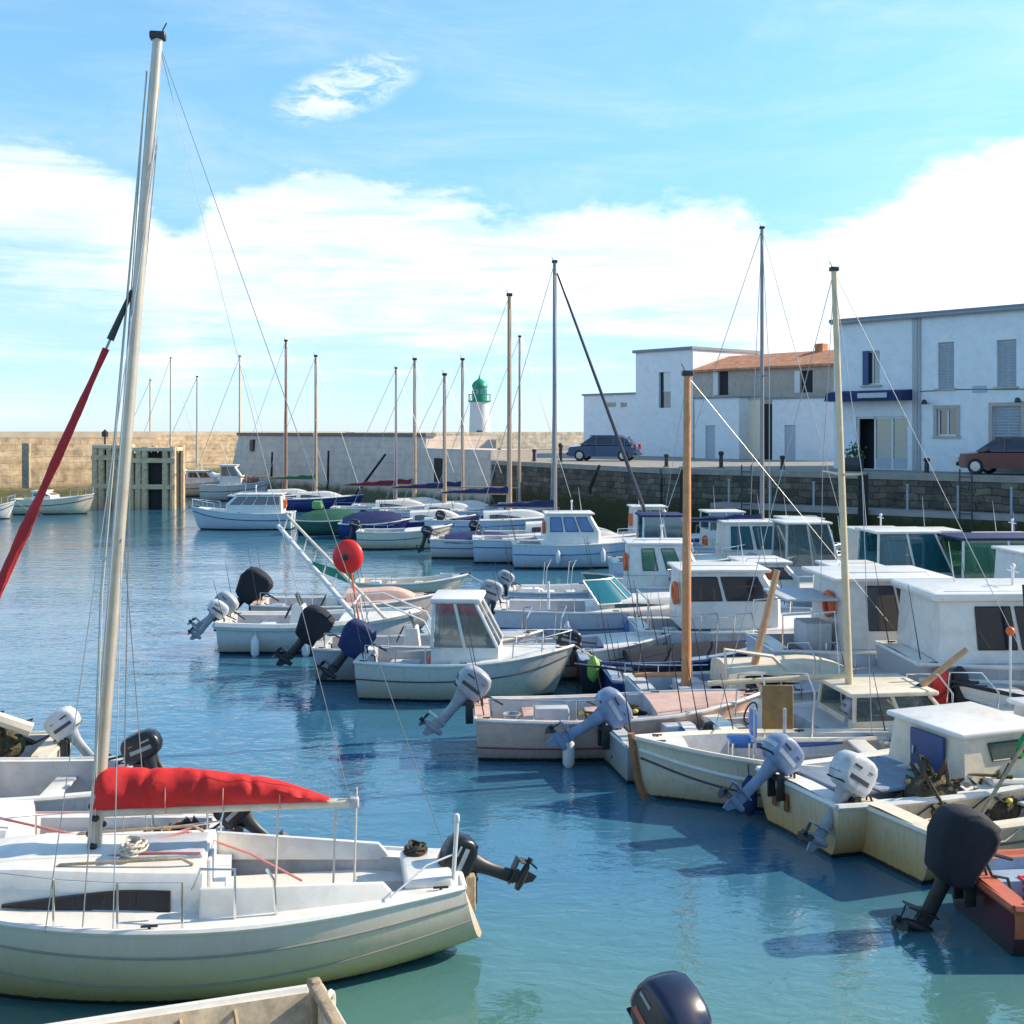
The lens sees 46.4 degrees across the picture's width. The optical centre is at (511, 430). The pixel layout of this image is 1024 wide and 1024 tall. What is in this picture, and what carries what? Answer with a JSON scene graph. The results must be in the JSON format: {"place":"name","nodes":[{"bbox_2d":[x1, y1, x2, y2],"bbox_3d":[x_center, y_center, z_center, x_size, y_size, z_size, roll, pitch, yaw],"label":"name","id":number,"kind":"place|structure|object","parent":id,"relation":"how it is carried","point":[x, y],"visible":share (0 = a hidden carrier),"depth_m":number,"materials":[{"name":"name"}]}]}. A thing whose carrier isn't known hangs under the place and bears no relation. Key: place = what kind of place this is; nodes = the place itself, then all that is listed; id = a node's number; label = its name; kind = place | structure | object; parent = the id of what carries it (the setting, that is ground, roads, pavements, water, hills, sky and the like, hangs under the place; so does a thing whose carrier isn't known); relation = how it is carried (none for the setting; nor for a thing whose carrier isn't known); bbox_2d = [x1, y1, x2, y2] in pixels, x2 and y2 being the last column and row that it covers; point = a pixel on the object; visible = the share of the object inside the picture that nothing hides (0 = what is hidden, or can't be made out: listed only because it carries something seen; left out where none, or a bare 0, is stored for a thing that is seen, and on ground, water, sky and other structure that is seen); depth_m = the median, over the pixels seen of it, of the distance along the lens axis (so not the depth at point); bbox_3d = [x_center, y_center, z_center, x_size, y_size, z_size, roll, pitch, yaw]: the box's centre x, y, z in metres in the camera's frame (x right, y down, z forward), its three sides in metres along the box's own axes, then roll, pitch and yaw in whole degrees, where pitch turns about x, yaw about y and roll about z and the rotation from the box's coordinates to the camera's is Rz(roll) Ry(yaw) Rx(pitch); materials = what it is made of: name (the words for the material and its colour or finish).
{"place":"outdoors","nodes":[
{"label":"outdoors","id":0,"kind":"place"},
{"bbox_2d":[0,431,1023,1023],"bbox_3d":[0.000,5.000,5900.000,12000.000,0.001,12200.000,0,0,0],"label":"water","id":1,"kind":"structure","parent":0,"point":[738,917],"depth_m":15.03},
{"bbox_2d":[0,706,111,756],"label":"motorboat","id":2,"kind":"object","parent":1,"relation":"on","point":[54,739],"visible":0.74,"depth_m":16.59,"materials":[{"name":"plastic"}]},
{"bbox_2d":[0,711,36,756],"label":"net pile","id":3,"kind":"object","parent":2,"relation":"in","point":[13,744],"visible":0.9,"depth_m":16.36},
{"bbox_2d":[9,476,113,514],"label":"motorboat","id":4,"kind":"object","parent":1,"relation":"on","point":[53,503],"visible":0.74,"depth_m":71.41,"materials":[{"name":"white"}]},
{"bbox_2d":[0,432,156,503],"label":"breakwater","id":5,"kind":"object","parent":1,"relation":"in","point":[25,458],"visible":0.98,"depth_m":81.58,"materials":[{"name":"stone"}]},
{"bbox_2d":[0,728,163,810],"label":"motorboat","id":6,"kind":"object","parent":1,"relation":"on","point":[40,782],"visible":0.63,"depth_m":15.47,"materials":[{"name":"white"}]},
{"bbox_2d":[91,444,134,508],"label":"mooring dolphin","id":7,"kind":"object","parent":1,"relation":"in","point":[101,456],"visible":0.45,"depth_m":76.81},
{"bbox_2d":[0,799,291,838],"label":"sailboat","id":8,"kind":"object","parent":1,"relation":"on","point":[238,821],"visible":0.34,"depth_m":13.12,"materials":[{"name":"white"}]},
{"bbox_2d":[127,445,184,509],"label":"mooring dolphin","id":9,"kind":"object","parent":1,"relation":"in","point":[157,480],"visible":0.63,"depth_m":75.86},
{"bbox_2d":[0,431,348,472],"bbox_3d":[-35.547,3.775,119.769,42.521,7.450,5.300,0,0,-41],"label":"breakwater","id":10,"kind":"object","parent":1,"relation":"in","point":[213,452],"visible":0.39,"depth_m":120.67,"materials":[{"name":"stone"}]},
{"bbox_2d":[48,977,345,1023],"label":"rowing boat","id":11,"kind":"object","parent":1,"relation":"on","point":[312,1000],"visible":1,"depth_m":9.49,"materials":[{"name":"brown wood"}]},
{"bbox_2d":[185,459,219,495],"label":"motorboat","id":12,"kind":"object","parent":1,"relation":"on","point":[195,479],"visible":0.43,"depth_m":91.39,"materials":[{"name":"white"}]},
{"bbox_2d":[156,478,296,529],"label":"motorboat","id":13,"kind":"object","parent":1,"relation":"on","point":[246,510],"visible":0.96,"depth_m":60.19,"materials":[{"name":"white"}]},
{"bbox_2d":[199,455,279,500],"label":"motorboat","id":14,"kind":"object","parent":1,"relation":"on","point":[229,473],"visible":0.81,"depth_m":85.39,"materials":[{"name":"white"}]},
{"bbox_2d":[0,23,536,1004],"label":"sailboat","id":15,"kind":"object","parent":1,"relation":"on","point":[90,915],"visible":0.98,"depth_m":10.80,"materials":[{"name":"plastic"}]},
{"bbox_2d":[118,835,148,857],"bbox_3d":[-3.441,3.772,10.859,0.267,0.130,0.294,0,0,-8],"label":"rope coil","id":16,"kind":"object","parent":15,"relation":"on","point":[137,843],"visible":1,"depth_m":10.79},
{"bbox_2d":[403,839,427,856],"bbox_3d":[-0.951,4.122,11.788,0.248,0.130,0.274,0,0,-8],"label":"rope coil","id":17,"kind":"object","parent":15,"relation":"on","point":[414,848],"visible":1,"depth_m":11.72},
{"bbox_2d":[226,338,332,501],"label":"sailboat","id":18,"kind":"object","parent":1,"relation":"on","point":[290,492],"visible":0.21,"depth_m":77.91,"materials":[{"name":"black"}]},
{"bbox_2d":[260,354,375,510],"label":"sailboat","id":19,"kind":"object","parent":1,"relation":"on","point":[304,501],"visible":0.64,"depth_m":74.73,"materials":[{"name":"black"}]},
{"bbox_2d":[187,561,452,656],"bbox_3d":[-4.017,4.150,27.492,6.989,2.259,2.180,0,0,-2],"label":"motorboat","id":20,"kind":"object","parent":1,"relation":"on","point":[254,633],"visible":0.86,"depth_m":26.92,"materials":[{"name":"plastic"}]},
{"bbox_2d":[296,501,356,534],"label":"motorboat","id":21,"kind":"object","parent":1,"relation":"on","point":[315,522],"visible":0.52,"depth_m":57.31,"materials":[{"name":"plastic"}]},
{"bbox_2d":[235,546,470,628],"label":"motorboat","id":22,"kind":"object","parent":1,"relation":"on","point":[254,587],"visible":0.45,"depth_m":29.77,"materials":[{"name":"pink paint"}]},
{"bbox_2d":[337,511,412,538],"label":"motorboat","id":23,"kind":"object","parent":1,"relation":"on","point":[376,519],"visible":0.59,"depth_m":55.50,"materials":[{"name":"plastic"}]},
{"bbox_2d":[329,365,441,511],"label":"sailboat","id":24,"kind":"object","parent":1,"relation":"on","point":[395,503],"visible":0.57,"depth_m":65.82,"materials":[{"name":"black"}]},
{"bbox_2d":[343,519,462,549],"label":"motorboat","id":25,"kind":"object","parent":1,"relation":"on","point":[387,538],"visible":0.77,"depth_m":50.23,"materials":[{"name":"plastic"}]},
{"bbox_2d":[351,355,459,506],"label":"sailboat","id":26,"kind":"object","parent":1,"relation":"on","point":[423,500],"visible":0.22,"depth_m":67.90,"materials":[{"name":"black"}]},
{"bbox_2d":[272,592,555,681],"bbox_3d":[-1.340,4.330,24.482,7.138,1.899,1.910,0,0,-2],"label":"motorboat","id":27,"kind":"object","parent":1,"relation":"on","point":[319,621],"visible":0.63,"depth_m":24.28,"materials":[{"name":"plastic"}]},
{"bbox_2d":[276,514,386,621],"bbox_3d":[-3.931,3.141,26.631,3.386,2.451,0.687,0,0,41],"label":"ladder","id":28,"kind":"object","parent":27,"relation":"on","point":[317,568],"visible":0.88,"depth_m":26.68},
{"bbox_2d":[332,539,362,618],"bbox_3d":[-3.511,3.386,25.517,0.660,2.135,0.294,0,0,0],"label":"marker buoy","id":29,"kind":"object","parent":27,"relation":"on","point":[351,551],"visible":0.94,"depth_m":25.47,"materials":[{"name":"plastic"}]},
{"bbox_2d":[359,509,477,527],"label":"motorboat","id":30,"kind":"object","parent":1,"relation":"on","point":[418,517],"visible":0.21,"depth_m":56.54,"materials":[{"name":"plastic"}]},
{"bbox_2d":[355,568,503,592],"bbox_3d":[-2.295,4.293,36.500,5.107,1.975,1.430,0,0,0],"label":"rowing boat","id":31,"kind":"object","parent":1,"relation":"on","point":[426,584],"visible":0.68,"depth_m":36.08,"materials":[{"name":"plastic"}]},
{"bbox_2d":[377,371,496,517],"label":"sailboat","id":32,"kind":"object","parent":1,"relation":"on","point":[444,504],"visible":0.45,"depth_m":62.86,"materials":[{"name":"black"}]},
{"bbox_2d":[399,356,505,509],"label":"sailboat","id":33,"kind":"object","parent":1,"relation":"on","point":[473,503],"visible":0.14,"depth_m":64.90,"materials":[{"name":"black"}]},
{"bbox_2d":[315,589,600,701],"bbox_3d":[-0.483,4.144,22.676,6.537,2.272,2.010,0,0,3],"label":"motorboat","id":34,"kind":"object","parent":1,"relation":"on","point":[516,668],"visible":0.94,"depth_m":22.08,"materials":[{"name":"grey"}]},
{"bbox_2d":[415,525,540,558],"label":"motorboat","id":35,"kind":"object","parent":1,"relation":"on","point":[456,545],"visible":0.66,"depth_m":46.77,"materials":[{"name":"plastic"}]},
{"bbox_2d":[449,334,559,515],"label":"sailboat","id":36,"kind":"object","parent":1,"relation":"on","point":[456,511],"visible":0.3,"depth_m":61.93,"materials":[{"name":"black"}]},
{"bbox_2d":[424,290,600,533],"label":"sailboat","id":37,"kind":"object","parent":1,"relation":"on","point":[496,519],"visible":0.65,"depth_m":55.80,"materials":[{"name":"white"}]},
{"bbox_2d":[468,512,599,533],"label":"motorboat","id":38,"kind":"object","parent":1,"relation":"on","point":[533,526],"visible":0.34,"depth_m":49.85,"materials":[{"name":"plastic"}]},
{"bbox_2d":[498,546,587,598],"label":"motorboat","id":39,"kind":"object","parent":1,"relation":"on","point":[567,590],"visible":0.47,"depth_m":33.37,"materials":[{"name":"plastic"}]},
{"bbox_2d":[472,258,657,562],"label":"sailboat","id":40,"kind":"object","parent":1,"relation":"on","point":[486,549],"visible":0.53,"depth_m":45.92,"materials":[{"name":"white"}]},
{"bbox_2d":[469,561,670,636],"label":"motorboat","id":41,"kind":"object","parent":1,"relation":"on","point":[582,616],"visible":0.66,"depth_m":26.78,"materials":[{"name":"white plastic"}]},
{"bbox_2d":[461,606,681,679],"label":"motorboat","id":42,"kind":"object","parent":1,"relation":"on","point":[569,671],"visible":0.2,"depth_m":24.36,"materials":[{"name":"plastic"}]},
{"bbox_2d":[509,488,660,568],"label":"motorboat","id":43,"kind":"object","parent":1,"relation":"on","point":[562,543],"visible":0.81,"depth_m":43.28,"materials":[{"name":"plastic"}]},
{"bbox_2d":[418,622,761,767],"bbox_3d":[2.863,4.183,19.299,8.661,2.195,2.296,0,0,-17],"label":"motorboat","id":44,"kind":"object","parent":1,"relation":"on","point":[524,737],"visible":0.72,"depth_m":18.38,"materials":[{"name":"pink paint"}]},
{"bbox_2d":[584,507,695,598],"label":"motorboat","id":45,"kind":"object","parent":1,"relation":"on","point":[642,557],"visible":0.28,"depth_m":31.28,"materials":[{"name":"white"}]},
{"bbox_2d":[574,593,722,691],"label":"motorboat","id":46,"kind":"object","parent":1,"relation":"on","point":[612,676],"visible":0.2,"depth_m":21.53,"materials":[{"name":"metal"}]},
{"bbox_2d":[556,627,747,692],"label":"motorboat","id":47,"kind":"object","parent":1,"relation":"on","point":[587,679],"visible":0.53,"depth_m":22.97,"materials":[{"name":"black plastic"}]},
{"bbox_2d":[619,500,715,542],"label":"motorboat","id":48,"kind":"object","parent":1,"relation":"on","point":[632,516],"visible":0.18,"depth_m":46.41,"materials":[{"name":"white"}]},
{"bbox_2d":[626,970,711,1023],"bbox_3d":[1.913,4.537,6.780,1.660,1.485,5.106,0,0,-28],"label":"outboard motor","id":49,"kind":"object","parent":1,"relation":"on","point":[671,997],"visible":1,"depth_m":8.20,"materials":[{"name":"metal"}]},
{"bbox_2d":[607,504,745,577],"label":"motorboat","id":50,"kind":"object","parent":1,"relation":"on","point":[615,564],"visible":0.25,"depth_m":37.62,"materials":[{"name":"white"}]},
{"bbox_2d":[676,488,745,553],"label":"motorboat","id":51,"kind":"object","parent":1,"relation":"on","point":[707,539],"visible":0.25,"depth_m":43.48,"materials":[{"name":"white"}]},
{"bbox_2d":[624,520,811,643],"bbox_3d":[5.837,3.614,25.546,6.707,3.332,2.295,0,0,-2],"label":"motorboat","id":52,"kind":"object","parent":1,"relation":"on","point":[722,589],"visible":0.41,"depth_m":24.81,"materials":[{"name":"white"}]},
{"bbox_2d":[545,641,919,783],"bbox_3d":[4.221,4.119,18.050,7.556,2.323,2.041,0,0,-12],"label":"motorboat","id":53,"kind":"object","parent":1,"relation":"on","point":[613,710],"visible":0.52,"depth_m":17.48,"materials":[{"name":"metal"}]},
{"bbox_2d":[668,527,813,587],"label":"motorboat","id":54,"kind":"object","parent":1,"relation":"on","point":[789,578],"visible":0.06,"depth_m":30.48,"materials":[{"name":"white"}]},
{"bbox_2d":[657,223,840,559],"bbox_3d":[8.608,-0.753,39.047,8.433,12.066,2.260,0,0,-6],"label":"sailboat","id":55,"kind":"object","parent":1,"relation":"on","point":[803,553],"visible":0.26,"depth_m":38.94,"materials":[{"name":"black"}]},
{"bbox_2d":[620,364,896,699],"bbox_3d":[5.391,2.065,20.650,6.907,6.430,1.960,0,0,-6],"label":"sailboat","id":56,"kind":"object","parent":1,"relation":"on","point":[764,664],"visible":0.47,"depth_m":20.33,"materials":[{"name":"plastic"}]},
{"bbox_2d":[627,685,917,815],"bbox_3d":[4.120,4.425,16.167,5.104,1.710,2.239,0,0,-1],"label":"wooden boat","id":57,"kind":"object","parent":1,"relation":"on","point":[700,767],"visible":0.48,"depth_m":16.12,"materials":[{"name":"white wood"}]},
{"bbox_2d":[726,707,756,758],"bbox_3d":[3.100,4.175,16.129,0.350,0.810,0.340,0,0,-1],"label":"folding chair","id":58,"kind":"object","parent":57,"relation":"in","point":[739,739],"visible":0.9,"depth_m":16.08,"materials":[{"name":"blue plastic"}]},
{"bbox_2d":[715,496,840,560],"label":"motorboat","id":59,"kind":"object","parent":1,"relation":"on","point":[728,534],"visible":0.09,"depth_m":37.92,"materials":[{"name":"white"}]},
{"bbox_2d":[747,492,839,549],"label":"motorboat","id":60,"kind":"object","parent":1,"relation":"on","point":[801,535],"visible":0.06,"depth_m":41.46,"materials":[{"name":"white"}]},
{"bbox_2d":[666,619,948,759],"bbox_3d":[5.249,4.069,17.887,5.707,2.422,1.820,0,0,-6],"label":"motorboat","id":61,"kind":"object","parent":1,"relation":"on","point":[809,748],"visible":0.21,"depth_m":16.96,"materials":[{"name":"metal"}]},
{"bbox_2d":[761,530,884,612],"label":"motorboat","id":62,"kind":"object","parent":1,"relation":"on","point":[797,606],"visible":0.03,"depth_m":28.42,"materials":[{"name":"white"}]},
{"bbox_2d":[744,519,917,582],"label":"motorboat","id":63,"kind":"object","parent":1,"relation":"on","point":[797,565],"visible":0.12,"depth_m":34.85,"materials":[{"name":"grey"}]},
{"bbox_2d":[765,642,902,702],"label":"motorboat","id":64,"kind":"object","parent":1,"relation":"on","point":[801,700],"visible":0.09,"depth_m":19.66,"materials":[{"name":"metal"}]},
{"bbox_2d":[744,519,952,666],"bbox_3d":[8.339,3.443,22.191,7.638,3.675,2.517,0,0,-4],"label":"motorboat","id":65,"kind":"object","parent":1,"relation":"on","point":[828,580],"visible":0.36,"depth_m":21.40,"materials":[{"name":"white"}]},
{"bbox_2d":[693,261,1023,756],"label":"sailboat","id":66,"kind":"object","parent":1,"relation":"on","point":[854,687],"visible":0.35,"depth_m":17.93,"materials":[{"name":"grey"}]},
{"bbox_2d":[915,647,968,686],"bbox_3d":[6.429,3.577,17.883,0.854,0.666,0.124,0,0,-8],"label":"wooden plank","id":67,"kind":"object","parent":66,"relation":"on","point":[940,670],"visible":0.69,"depth_m":17.85,"materials":[{"name":"brown wood"}]},
{"bbox_2d":[717,701,1023,857],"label":"motorboat","id":68,"kind":"object","parent":1,"relation":"on","point":[964,739],"visible":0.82,"depth_m":14.73,"materials":[{"name":"plastic"}]},
{"bbox_2d":[895,754,970,815],"bbox_3d":[5.083,4.311,14.411,0.746,0.888,1.264,0,0,38],"label":"net pile","id":69,"kind":"object","parent":68,"relation":"in","point":[928,782],"visible":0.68,"depth_m":14.32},
{"bbox_2d":[980,733,1023,813],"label":"rolled banner","id":70,"kind":"object","parent":68,"relation":"attached to","point":[1020,748],"visible":0.85,"depth_m":14.36,"materials":[{"name":"green fabric"}]},
{"bbox_2d":[847,484,926,565],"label":"motorboat","id":71,"kind":"object","parent":1,"relation":"on","point":[900,547],"visible":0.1,"depth_m":35.43,"materials":[{"name":"white"}]},
{"bbox_2d":[855,526,953,574],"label":"motorboat","id":72,"kind":"object","parent":1,"relation":"on","point":[928,542],"visible":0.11,"depth_m":30.39,"materials":[{"name":"white"}]},
{"bbox_2d":[797,750,1023,884],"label":"motorboat","id":73,"kind":"object","parent":1,"relation":"on","point":[895,840],"visible":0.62,"depth_m":13.71,"materials":[{"name":"plastic"}]},
{"bbox_2d":[967,762,1021,820],"bbox_3d":[5.981,4.462,14.644,0.971,0.757,0.652,0,0,-24],"label":"net pile","id":74,"kind":"object","parent":73,"relation":"in","point":[1000,810],"visible":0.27,"depth_m":14.46,"materials":[{"name":"fabric"}]},
{"bbox_2d":[839,642,999,749],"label":"motorboat","id":75,"kind":"object","parent":1,"relation":"on","point":[845,709],"visible":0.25,"depth_m":17.47,"materials":[{"name":"metal"}]},
{"bbox_2d":[873,542,1023,703],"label":"motorboat","id":76,"kind":"object","parent":1,"relation":"on","point":[941,621],"visible":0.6,"depth_m":19.04,"materials":[{"name":"white"}]},
{"bbox_2d":[891,803,1023,955],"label":"motorboat","id":77,"kind":"object","parent":1,"relation":"on","point":[972,867],"visible":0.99,"depth_m":11.83,"materials":[{"name":"orange paint"}]},
{"bbox_2d":[935,585,1023,705],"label":"motorboat","id":78,"kind":"object","parent":1,"relation":"on","point":[977,692],"visible":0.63,"depth_m":18.45,"materials":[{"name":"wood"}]},
{"bbox_2d":[936,512,1023,577],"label":"motorboat","id":79,"kind":"object","parent":1,"relation":"on","point":[978,542],"visible":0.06,"depth_m":28.83,"materials":[{"name":"green"}]},
{"bbox_2d":[959,545,1023,577],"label":"motorboat","id":80,"kind":"object","parent":1,"relation":"on","point":[1006,556],"visible":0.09,"depth_m":26.74,"materials":[{"name":"white"}]},
{"bbox_2d":[983,697,1023,817],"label":"motorboat","id":81,"kind":"object","parent":1,"relation":"on","point":[1018,702],"visible":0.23,"depth_m":14.67,"materials":[{"name":"white"}]},
{"bbox_2d":[0,0,1023,430],"label":"sky","id":82,"kind":"structure","parent":0,"point":[381,174],"materials":[{"name":"blue"}]},
{"bbox_2d":[537,449,567,450],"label":"quay back","id":83,"kind":"structure","parent":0,"point":[551,450],"depth_m":108.68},
{"bbox_2d":[468,377,490,431],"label":"lighthouse","id":84,"kind":"object","parent":83,"relation":"on","point":[476,422],"visible":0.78,"depth_m":137.16,"materials":[{"name":"paint"}]},
{"bbox_2d":[632,343,833,456],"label":"tiled house","id":85,"kind":"structure","parent":0,"point":[659,391],"depth_m":80.25,"materials":[{"name":"white"}]},
{"bbox_2d":[491,460,1023,534],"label":"quay wall","id":86,"kind":"structure","parent":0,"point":[609,498],"depth_m":51.79,"materials":[{"name":"stone"}]},
{"bbox_2d":[710,502,1023,545],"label":"landing ledge","id":87,"kind":"object","parent":86,"relation":"attached to","point":[984,521],"visible":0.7,"depth_m":45.71,"materials":[{"name":"stone"}]},
{"bbox_2d":[857,472,869,525],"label":"timber fender","id":88,"kind":"object","parent":87,"relation":"attached to","point":[861,499],"visible":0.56,"depth_m":46.12,"materials":[{"name":"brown wood"}]},
{"bbox_2d":[537,451,1023,475],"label":"quay","id":89,"kind":"structure","parent":0,"point":[677,462],"depth_m":64.20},
{"bbox_2d":[233,433,495,503],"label":"stone pier","id":90,"kind":"structure","parent":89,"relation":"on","point":[334,444],"depth_m":85.15,"materials":[{"name":"stone"}]},
{"bbox_2d":[345,432,583,449],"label":"sea wall","id":91,"kind":"structure","parent":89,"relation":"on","point":[535,440],"depth_m":111.55,"materials":[{"name":"stone"}]},
{"bbox_2d":[419,448,536,504],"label":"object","id":92,"kind":"structure","parent":89,"relation":"on","point":[474,476],"depth_m":71.69,"materials":[{"name":"stone"}]},
{"bbox_2d":[566,435,641,460],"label":"parked car","id":93,"kind":"object","parent":89,"relation":"on","point":[598,446],"visible":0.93,"depth_m":69.26,"materials":[{"name":"blue"}]},
{"bbox_2d":[582,392,635,442],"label":"annex","id":94,"kind":"object","parent":89,"relation":"on","point":[622,407],"visible":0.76,"depth_m":89.77,"materials":[{"name":"white"}]},
{"bbox_2d":[693,396,758,458],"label":"building","id":95,"kind":"structure","parent":89,"relation":"on","point":[714,434],"depth_m":75.18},
{"bbox_2d":[749,397,771,458],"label":"gate pier","id":96,"kind":"structure","parent":89,"relation":"on","point":[754,439],"depth_m":74.33,"materials":[{"name":"stone"}]},
{"bbox_2d":[764,404,771,458],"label":"door","id":97,"kind":"structure","parent":96,"relation":"in","point":[766,406],"depth_m":73.99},
{"bbox_2d":[770,396,833,460],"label":"building","id":98,"kind":"structure","parent":89,"relation":"on","point":[804,445],"depth_m":70.54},
{"bbox_2d":[844,442,866,471],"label":"flower planter","id":99,"kind":"object","parent":89,"relation":"on","point":[852,463],"visible":0.96,"depth_m":51.68,"materials":[{"name":"metal"}]},
{"bbox_2d":[824,303,1023,473],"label":"white house","id":100,"kind":"structure","parent":89,"relation":"on","point":[955,377],"depth_m":52.16,"materials":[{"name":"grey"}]},
{"bbox_2d":[938,409,955,435],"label":"window","id":101,"kind":"structure","parent":100,"relation":"in","point":[946,417],"depth_m":51.72,"materials":[{"name":"white"}]},
{"bbox_2d":[956,437,1023,473],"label":"parked car","id":102,"kind":"object","parent":89,"relation":"on","point":[993,455],"visible":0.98,"depth_m":47.40,"materials":[{"name":"red"}]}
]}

